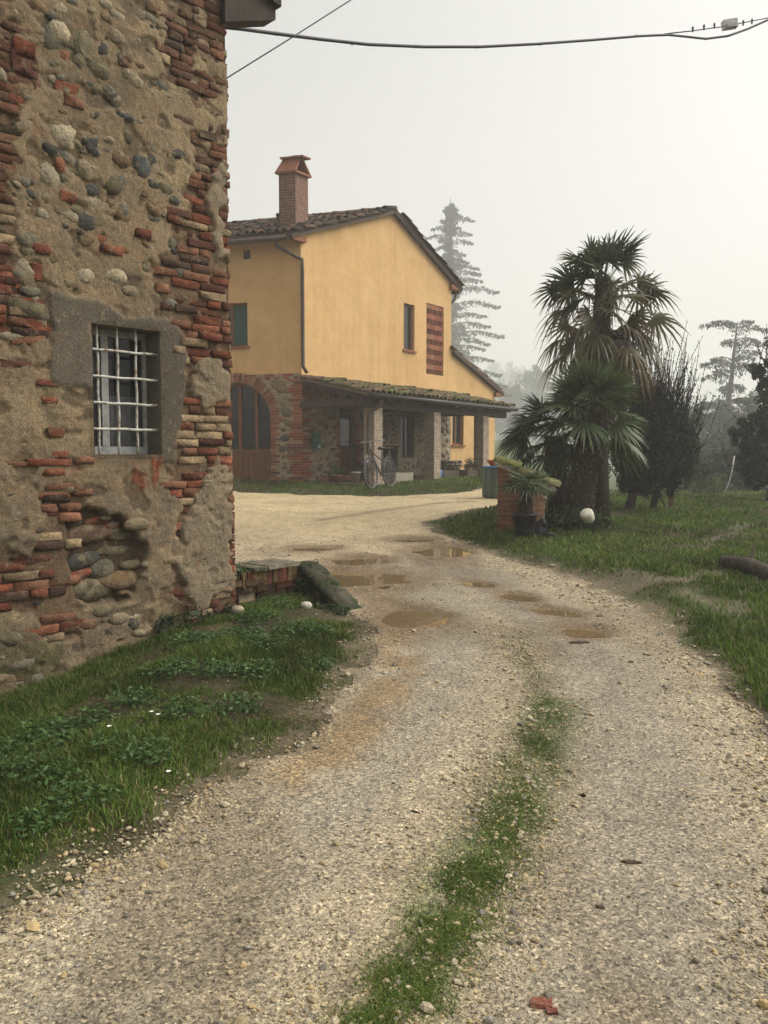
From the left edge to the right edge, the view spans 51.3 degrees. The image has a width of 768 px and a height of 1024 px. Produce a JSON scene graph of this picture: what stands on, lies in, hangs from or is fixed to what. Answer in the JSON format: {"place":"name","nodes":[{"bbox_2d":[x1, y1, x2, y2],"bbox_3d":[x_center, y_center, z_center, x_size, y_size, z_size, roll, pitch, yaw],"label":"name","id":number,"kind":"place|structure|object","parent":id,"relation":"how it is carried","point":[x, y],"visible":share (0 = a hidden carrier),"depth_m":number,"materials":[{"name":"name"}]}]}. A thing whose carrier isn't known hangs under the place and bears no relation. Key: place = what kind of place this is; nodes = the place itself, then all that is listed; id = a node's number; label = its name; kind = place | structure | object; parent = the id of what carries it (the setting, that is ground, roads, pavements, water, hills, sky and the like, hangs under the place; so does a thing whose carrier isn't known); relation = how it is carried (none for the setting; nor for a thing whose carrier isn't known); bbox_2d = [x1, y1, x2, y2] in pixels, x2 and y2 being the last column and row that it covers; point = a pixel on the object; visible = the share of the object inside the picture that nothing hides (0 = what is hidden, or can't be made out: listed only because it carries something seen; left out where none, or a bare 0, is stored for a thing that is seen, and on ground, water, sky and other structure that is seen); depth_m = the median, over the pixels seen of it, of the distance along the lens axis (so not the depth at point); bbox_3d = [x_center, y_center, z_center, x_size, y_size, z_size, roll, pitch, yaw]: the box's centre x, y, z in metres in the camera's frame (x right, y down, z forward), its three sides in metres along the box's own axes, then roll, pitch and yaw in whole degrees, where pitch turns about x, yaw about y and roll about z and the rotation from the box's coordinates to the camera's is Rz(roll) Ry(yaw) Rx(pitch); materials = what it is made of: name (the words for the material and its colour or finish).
{"place":"outdoors","nodes":[
{"label":"outdoors","id":0,"kind":"place"},
{"bbox_2d":[0,587,365,889],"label":"bank grass","id":1,"kind":"structure","parent":0,"point":[33,696],"depth_m":4.41,"materials":[{"name":"green plant"}]},
{"bbox_2d":[0,489,767,1023],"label":"gravel track","id":2,"kind":"structure","parent":0,"point":[328,781],"depth_m":3.25,"materials":[{"name":"beige gravel"}]},
{"bbox_2d":[293,547,337,550],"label":"puddle","id":3,"kind":"object","parent":2,"relation":"on","point":[313,549],"visible":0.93,"depth_m":10.17,"materials":[{"name":"liquid"}]},
{"bbox_2d":[331,557,390,565],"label":"puddle","id":4,"kind":"object","parent":2,"relation":"on","point":[357,561],"visible":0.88,"depth_m":9.35,"materials":[{"name":"liquid"}]},
{"bbox_2d":[329,571,411,586],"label":"puddle","id":5,"kind":"object","parent":2,"relation":"on","point":[348,579],"visible":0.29,"depth_m":8.32,"materials":[{"name":"liquid"}]},
{"bbox_2d":[381,609,447,628],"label":"puddle","id":6,"kind":"object","parent":2,"relation":"on","point":[406,618],"visible":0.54,"depth_m":6.71,"materials":[{"name":"liquid"}]},
{"bbox_2d":[392,538,436,542],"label":"puddle","id":7,"kind":"object","parent":2,"relation":"on","point":[414,540],"visible":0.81,"depth_m":10.89,"materials":[{"name":"liquid"}]},
{"bbox_2d":[412,546,472,558],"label":"puddle","id":8,"kind":"object","parent":2,"relation":"on","point":[442,551],"visible":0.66,"depth_m":9.93,"materials":[{"name":"liquid"}]},
{"bbox_2d":[300,637,590,1023],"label":"track grass","id":9,"kind":"structure","parent":2,"relation":"on","point":[478,873],"depth_m":2.78,"materials":[{"name":"green plant"}]},
{"bbox_2d":[462,582,494,586],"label":"puddle","id":10,"kind":"object","parent":2,"relation":"on","point":[476,584],"visible":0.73,"depth_m":8.11,"materials":[{"name":"liquid"}]},
{"bbox_2d":[481,466,512,498],"bbox_3d":[2.301,-0.606,16.297,0.637,0.661,0.640,0,4,0],"label":"water butt","id":11,"kind":"object","parent":2,"relation":"on","point":[489,481],"visible":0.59,"depth_m":16.08,"materials":[{"name":"plastic"}]},
{"bbox_2d":[487,460,494,465],"bbox_3d":[2.260,-0.993,16.220,0.370,0.130,0.370,0,4,0],"label":"basin","id":12,"kind":"object","parent":11,"relation":"on","point":[491,462],"visible":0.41,"depth_m":16.12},
{"bbox_2d":[499,594,537,602],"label":"puddle","id":13,"kind":"object","parent":2,"relation":"on","point":[518,597],"visible":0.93,"depth_m":7.50,"materials":[{"name":"liquid"}]},
{"bbox_2d":[529,997,552,1009],"bbox_3d":[0.458,1.441,2.339,0.069,0.028,0.047,1,4,11],"label":"brick fragment","id":14,"kind":"object","parent":2,"relation":"on","point":[540,1003],"visible":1,"depth_m":2.33,"materials":[{"name":"red brick"}]},
{"bbox_2d":[545,1006,557,1014],"bbox_3d":[0.483,1.444,2.310,0.037,0.023,0.034,0,4,0],"label":"brick fragment","id":15,"kind":"object","parent":2,"relation":"on","point":[552,1010],"visible":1,"depth_m":2.30,"materials":[{"name":"red brick"}]},
{"bbox_2d":[531,608,580,616],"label":"puddle","id":16,"kind":"object","parent":2,"relation":"on","point":[554,612],"visible":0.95,"depth_m":6.98,"materials":[{"name":"liquid"}]},
{"bbox_2d":[568,640,590,643],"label":"puddle","id":17,"kind":"object","parent":2,"relation":"on","point":[578,642],"visible":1,"depth_m":5.96,"materials":[{"name":"brown liquid"}]},
{"bbox_2d":[561,629,607,637],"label":"puddle","id":18,"kind":"object","parent":2,"relation":"on","point":[581,633],"visible":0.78,"depth_m":6.30,"materials":[{"name":"liquid"}]},
{"bbox_2d":[595,905,604,908],"bbox_3d":[0.757,1.387,2.806,0.039,0.013,0.018,1,4,13],"label":"dirt clod","id":19,"kind":"object","parent":2,"relation":"on","point":[600,906],"visible":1,"depth_m":2.80,"materials":[{"name":"soil"}]},
{"bbox_2d":[621,859,641,863],"bbox_3d":[0.951,1.347,3.074,0.085,0.014,0.026,1,4,9],"label":"bark piece","id":20,"kind":"object","parent":2,"relation":"on","point":[627,861],"visible":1,"depth_m":3.07,"materials":[{"name":"wood"}]},
{"bbox_2d":[0,384,767,922],"bbox_3d":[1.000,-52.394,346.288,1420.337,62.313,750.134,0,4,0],"label":"ground","id":21,"kind":"structure","parent":0,"point":[634,594],"depth_m":5.05,"materials":[{"name":"green plant"}]},
{"bbox_2d":[0,0,280,695],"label":"old farm building","id":22,"kind":"structure","parent":21,"relation":"on","point":[117,515],"depth_m":5.84,"materials":[{"name":"stone"}]},
{"bbox_2d":[92,328,147,453],"bbox_3d":[-2.208,-0.914,6.221,0.464,1.132,0.741,4,6,44],"label":"window","id":23,"kind":"structure","parent":22,"relation":"in","point":[106,338],"depth_m":6.23,"materials":[{"name":"white glass"}]},
{"bbox_2d":[227,0,350,78],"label":"thin wire","id":24,"kind":"object","parent":22,"relation":"attached to","point":[286,40],"visible":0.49,"depth_m":8.52,"materials":[{"name":"black plastic"}]},
{"bbox_2d":[225,17,767,48],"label":"power cable","id":25,"kind":"object","parent":22,"relation":"attached to","point":[730,24],"visible":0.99,"depth_m":9.61,"materials":[{"name":"black plastic"}]},
{"bbox_2d":[0,587,342,838],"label":"bank weeds","id":26,"kind":"object","parent":21,"relation":"on","point":[61,725],"visible":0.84,"depth_m":4.41,"materials":[{"name":"green plant"}]},
{"bbox_2d":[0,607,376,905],"bbox_3d":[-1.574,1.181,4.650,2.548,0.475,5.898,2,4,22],"label":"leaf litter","id":27,"kind":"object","parent":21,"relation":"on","point":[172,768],"visible":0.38,"depth_m":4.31,"materials":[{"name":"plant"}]},
{"bbox_2d":[229,605,244,613],"bbox_3d":[-1.218,0.820,6.629,0.116,0.095,0.117,-3,5,-40],"label":"loose stone","id":28,"kind":"object","parent":21,"relation":"on","point":[235,609],"visible":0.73,"depth_m":6.59,"materials":[{"name":"white stone"}]},
{"bbox_2d":[153,558,351,637],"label":"wall foot weeds","id":29,"kind":"object","parent":21,"relation":"on","point":[299,583],"depth_m":6.80,"materials":[{"name":"green plant"}]},
{"bbox_2d":[232,558,300,605],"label":"brick wall","id":30,"kind":"structure","parent":21,"relation":"on","point":[267,577],"depth_m":7.09,"materials":[{"name":"brown brick"}]},
{"bbox_2d":[233,563,251,575],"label":"wall top grass","id":31,"kind":"structure","parent":30,"relation":"on","point":[241,569],"depth_m":6.87,"materials":[{"name":"green plant"}]},
{"bbox_2d":[300,601,311,608],"bbox_3d":[-0.678,0.814,6.954,0.106,0.078,0.086,0,4,0],"label":"loose stone","id":32,"kind":"object","parent":21,"relation":"on","point":[305,605],"visible":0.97,"depth_m":6.92,"materials":[{"name":"white stone"}]},
{"bbox_2d":[298,560,361,609],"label":"sloping buttress","id":33,"kind":"structure","parent":21,"relation":"on","point":[318,593],"depth_m":7.22,"materials":[{"name":"stone"}]},
{"bbox_2d":[233,475,481,495],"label":"verge grass","id":34,"kind":"structure","parent":21,"relation":"on","point":[458,479],"depth_m":18.09,"materials":[{"name":"green plant"}]},
{"bbox_2d":[227,155,518,486],"bbox_3d":[-2.770,-4.766,24.134,13.206,8.538,10.352,1,4,19],"label":"farmhouse","id":35,"kind":"object","parent":21,"relation":"on","point":[340,328],"visible":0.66,"depth_m":20.18,"materials":[{"name":"paint"}]},
{"bbox_2d":[229,303,249,348],"bbox_3d":[-3.791,-4.601,19.852,1.070,1.117,0.225,1,4,17],"label":"window","id":36,"kind":"structure","parent":35,"relation":"in","point":[238,312],"depth_m":19.87,"materials":[{"name":"green wood"}]},
{"bbox_2d":[230,384,270,479],"bbox_3d":[-3.602,-1.975,20.113,1.827,2.491,0.085,1,4,17],"label":"arched door","id":37,"kind":"structure","parent":35,"relation":"in","point":[250,419],"depth_m":20.03,"materials":[{"name":"brown wood"}]},
{"bbox_2d":[328,461,343,482],"bbox_3d":[-1.162,-0.978,19.398,0.415,0.532,0.388,0,4,0],"label":"flowerpot","id":38,"kind":"object","parent":35,"relation":"on","point":[336,478],"visible":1,"depth_m":19.31,"materials":[{"name":"orange ceramic"}]},
{"bbox_2d":[321,468,351,482],"bbox_3d":[-1.140,-0.936,19.783,0.240,0.394,1.000,3,5,37],"label":"planter trough","id":39,"kind":"object","parent":35,"relation":"on","point":[328,478],"visible":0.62,"depth_m":19.62,"materials":[{"name":"ceramic"}]},
{"bbox_2d":[340,409,353,474],"bbox_3d":[-1.016,-1.762,20.916,0.152,1.854,0.689,3,5,37],"label":"porch door","id":40,"kind":"structure","parent":35,"relation":"in","point":[346,415],"depth_m":20.98,"materials":[{"name":"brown wood"}]},
{"bbox_2d":[350,472,360,481],"bbox_3d":[-0.700,-0.863,19.708,0.259,0.260,0.259,0,4,0],"label":"flowerpot","id":41,"kind":"object","parent":35,"relation":"on","point":[355,476],"visible":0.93,"depth_m":19.62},
{"bbox_2d":[351,445,399,473],"bbox_3d":[-0.220,-1.290,21.071,0.560,0.920,1.400,3,5,37],"label":"table","id":42,"kind":"object","parent":35,"relation":"on","point":[394,454],"visible":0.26,"depth_m":21.39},
{"bbox_2d":[386,449,391,472],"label":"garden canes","id":43,"kind":"object","parent":35,"relation":"on","point":[389,463],"visible":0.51,"depth_m":20.95,"materials":[{"name":"brown wood"}]},
{"bbox_2d":[385,465,412,481],"bbox_3d":[0.384,-0.945,19.647,0.300,0.431,0.763,3,5,37],"label":"planter trough","id":44,"kind":"object","parent":35,"relation":"on","point":[404,476],"visible":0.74,"depth_m":19.49,"materials":[{"name":"grey concrete"}]},
{"bbox_2d":[401,412,410,457],"bbox_3d":[0.565,-2.232,23.046,0.054,1.327,0.677,3,5,37],"label":"window","id":45,"kind":"structure","parent":35,"relation":"in","point":[405,416],"depth_m":23.13,"materials":[{"name":"grey glass"}]},
{"bbox_2d":[402,304,416,352],"bbox_3d":[0.676,-5.239,22.823,0.205,1.353,0.655,3,5,37],"label":"window","id":46,"kind":"structure","parent":35,"relation":"in","point":[407,308],"depth_m":22.94,"materials":[{"name":"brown wood"}]},
{"bbox_2d":[441,462,458,477],"bbox_3d":[1.726,-1.134,21.930,0.300,0.490,0.862,3,5,37],"label":"planter trough","id":47,"kind":"object","parent":35,"relation":"on","point":[448,471],"visible":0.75,"depth_m":21.87,"materials":[{"name":"concrete"}]},
{"bbox_2d":[441,460,461,469],"bbox_3d":[1.861,-1.305,24.087,0.391,0.526,1.479,3,5,37],"label":"firewood stack","id":48,"kind":"object","parent":35,"relation":"on","point":[458,464],"visible":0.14,"depth_m":24.20,"materials":[{"name":"brown wood"}]},
{"bbox_2d":[451,416,465,446],"bbox_3d":[2.285,-2.615,25.166,0.215,1.099,0.788,3,5,37],"label":"window","id":49,"kind":"structure","parent":35,"relation":"in","point":[456,420],"depth_m":25.30,"materials":[{"name":"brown wood"}]},
{"bbox_2d":[459,462,478,475],"bbox_3d":[2.407,-1.165,22.419,0.300,0.483,0.720,3,5,37],"label":"planter trough","id":50,"kind":"object","parent":35,"relation":"on","point":[469,472],"visible":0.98,"depth_m":22.23,"materials":[{"name":"concrete"}]},
{"bbox_2d":[360,440,395,488],"bbox_3d":[-0.069,-1.044,17.571,0.556,1.072,1.570,4,6,43],"label":"bicycle","id":51,"kind":"object","parent":21,"relation":"on","point":[373,461],"visible":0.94,"depth_m":17.42,"materials":[{"name":"grey metal"}]},
{"bbox_2d":[425,198,511,398],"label":"cedar tree","id":52,"kind":"object","parent":21,"relation":"on","point":[451,214],"visible":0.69,"depth_m":125.50,"materials":[{"name":"green plant"}]},
{"bbox_2d":[495,384,532,434],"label":"distant tree","id":53,"kind":"object","parent":21,"relation":"on","point":[517,397],"visible":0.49,"depth_m":177.69,"materials":[{"name":"grey plant"}]},
{"bbox_2d":[497,468,553,538],"bbox_3d":[1.853,-0.118,10.460,0.827,0.925,0.861,0,4,0],"label":"potted palm","id":54,"kind":"object","parent":21,"relation":"on","point":[524,518],"visible":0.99,"depth_m":10.38,"materials":[{"name":"green plant"}]},
{"bbox_2d":[493,456,561,531],"bbox_3d":[2.020,-0.198,11.381,0.947,1.201,1.220,1,4,10],"label":"brick shelter","id":55,"kind":"object","parent":21,"relation":"on","point":[507,504],"visible":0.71,"depth_m":11.03,"materials":[{"name":"brick"}]},
{"bbox_2d":[519,364,555,444],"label":"distant tree","id":56,"kind":"object","parent":21,"relation":"on","point":[530,375],"visible":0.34,"depth_m":206.59,"materials":[{"name":"grey plant"}]},
{"bbox_2d":[534,518,555,537],"bbox_3d":[2.121,0.242,10.632,0.311,0.333,0.178,2,4,24],"label":"rubbish bag","id":57,"kind":"object","parent":21,"relation":"on","point":[540,526],"visible":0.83,"depth_m":10.61,"materials":[{"name":"black plastic"}]},
{"bbox_2d":[492,392,610,513],"bbox_3d":[2.642,-0.808,12.348,1.622,2.151,1.680,-4,5,-42],"label":"fan palm","id":58,"kind":"object","parent":21,"relation":"on","point":[553,466],"visible":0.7,"depth_m":12.20,"materials":[{"name":"green plant"}]},
{"bbox_2d":[530,409,577,444],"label":"distant tree","id":59,"kind":"object","parent":21,"relation":"on","point":[557,415],"visible":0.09,"depth_m":187.50,"materials":[{"name":"grey plant"}]},
{"bbox_2d":[545,504,613,529],"bbox_3d":[2.754,0.103,11.558,1.087,0.468,1.188,2,4,24],"label":"shrub","id":60,"kind":"object","parent":21,"relation":"on","point":[565,517],"visible":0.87,"depth_m":11.35,"materials":[{"name":"green plant"}]},
{"bbox_2d":[531,351,648,526],"bbox_3d":[3.032,-1.000,11.832,1.760,2.701,1.766,0,4,0],"label":"fan palm","id":61,"kind":"object","parent":21,"relation":"on","point":[585,384],"visible":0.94,"depth_m":11.58,"materials":[{"name":"green plant"}]},
{"bbox_2d":[580,508,607,535],"bbox_3d":[2.823,0.164,10.802,0.380,0.433,0.200,-1,4,-17],"label":"garden light","id":62,"kind":"object","parent":21,"relation":"on","point":[587,515],"visible":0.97,"depth_m":10.72,"materials":[{"name":"white plastic"}]},
{"bbox_2d":[530,224,691,515],"bbox_3d":[3.622,-2.221,13.180,2.363,4.856,2.335,-4,5,-41],"label":"fan palm","id":63,"kind":"object","parent":21,"relation":"on","point":[603,339],"visible":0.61,"depth_m":12.81,"materials":[{"name":"green plant"}]},
{"bbox_2d":[471,360,752,440],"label":"woodland","id":64,"kind":"object","parent":21,"relation":"on","point":[511,377],"visible":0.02,"depth_m":379.36,"materials":[{"name":"grey plant"}]},
{"bbox_2d":[608,321,704,510],"bbox_3d":[4.525,-1.712,14.274,1.878,3.693,2.877,0,4,0],"label":"olive tree","id":65,"kind":"object","parent":21,"relation":"on","point":[644,485],"visible":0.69,"depth_m":13.83,"materials":[{"name":"green plant"}]},
{"bbox_2d":[668,495,672,507],"bbox_3d":[5.561,-0.199,15.524,0.089,0.351,0.089,0,4,0],"label":"short post","id":66,"kind":"object","parent":21,"relation":"on","point":[670,502],"visible":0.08,"depth_m":15.49,"materials":[{"name":"brown wood"}]},
{"bbox_2d":[659,479,685,490],"bbox_3d":[10.088,-1.680,29.857,2.225,2.191,2.324,3,5,34],"label":"meadow bush","id":67,"kind":"object","parent":21,"relation":"on","point":[681,487],"visible":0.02,"depth_m":29.77,"materials":[{"name":"green plant"}]},
{"bbox_2d":[634,334,720,509],"bbox_3d":[5.108,-1.530,14.464,2.148,3.328,2.553,-2,5,-31],"label":"olive tree","id":68,"kind":"object","parent":21,"relation":"on","point":[685,469],"visible":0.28,"depth_m":14.27,"materials":[{"name":"green plant"}]},
{"bbox_2d":[682,460,715,493],"bbox_3d":[8.168,-0.820,21.036,1.074,1.113,0.901,0,4,0],"label":"round bush","id":69,"kind":"object","parent":21,"relation":"on","point":[703,471],"visible":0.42,"depth_m":20.84,"materials":[{"name":"green plant"}]},
{"bbox_2d":[688,470,727,497],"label":"tall weeds","id":70,"kind":"object","parent":21,"relation":"on","point":[708,488],"visible":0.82,"depth_m":19.00,"materials":[{"name":"green plant"}]},
{"bbox_2d":[683,429,744,489],"bbox_3d":[12.874,-1.944,30.965,3.064,2.675,3.136,0,4,0],"label":"meadow bush","id":71,"kind":"object","parent":21,"relation":"on","point":[716,453],"visible":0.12,"depth_m":30.82,"materials":[{"name":"green plant"}]},
{"bbox_2d":[687,404,741,488],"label":"meadow bush","id":72,"kind":"object","parent":21,"relation":"on","point":[715,438],"visible":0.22,"depth_m":43.95,"materials":[{"name":"green plant"}]},
{"bbox_2d":[685,386,750,446],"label":"olive tree","id":73,"kind":"object","parent":21,"relation":"on","point":[714,430],"visible":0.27,"depth_m":56.89,"materials":[{"name":"green plant"}]},
{"bbox_2d":[721,456,734,496],"bbox_3d":[8.156,-0.816,18.989,0.316,1.026,0.028,0,4,0],"label":"white rod","id":74,"kind":"object","parent":21,"relation":"on","point":[730,476],"visible":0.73,"depth_m":18.98,"materials":[{"name":"white plastic"}]},
{"bbox_2d":[702,376,759,481],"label":"olive tree","id":75,"kind":"object","parent":21,"relation":"on","point":[750,401],"visible":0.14,"depth_m":53.47,"materials":[{"name":"green plant"}]},
{"bbox_2d":[699,436,767,490],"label":"meadow bush","id":76,"kind":"object","parent":21,"relation":"on","point":[715,464],"visible":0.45,"depth_m":27.79,"materials":[{"name":"green plant"}]},
{"bbox_2d":[699,319,767,442],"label":"cedar tree","id":77,"kind":"object","parent":21,"relation":"on","point":[730,384],"visible":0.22,"depth_m":71.08,"materials":[{"name":"green plant"}]},
{"bbox_2d":[703,425,765,486],"bbox_3d":[16.958,-2.645,36.050,6.640,3.808,4.188,-2,4,-25],"label":"meadow bush","id":78,"kind":"object","parent":21,"relation":"on","point":[733,449],"visible":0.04,"depth_m":35.94,"materials":[{"name":"green plant"}]},
{"bbox_2d":[718,324,767,500],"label":"olive tree","id":79,"kind":"object","parent":21,"relation":"on","point":[755,469],"visible":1,"depth_m":17.36,"materials":[{"name":"green plant"}]},
{"bbox_2d":[719,546,767,582],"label":"fallen log","id":80,"kind":"object","parent":21,"relation":"on","point":[750,565],"visible":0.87,"depth_m":8.19,"materials":[{"name":"brown wood"}]},
{"bbox_2d":[225,0,767,413],"label":"sky","id":81,"kind":"structure","parent":0,"point":[549,147],"materials":[{"name":"white"}]},
{"bbox_2d":[429,475,767,710],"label":"meadow grass","id":82,"kind":"structure","parent":0,"point":[662,559],"depth_m":9.62,"materials":[{"name":"green plant"}]}
]}

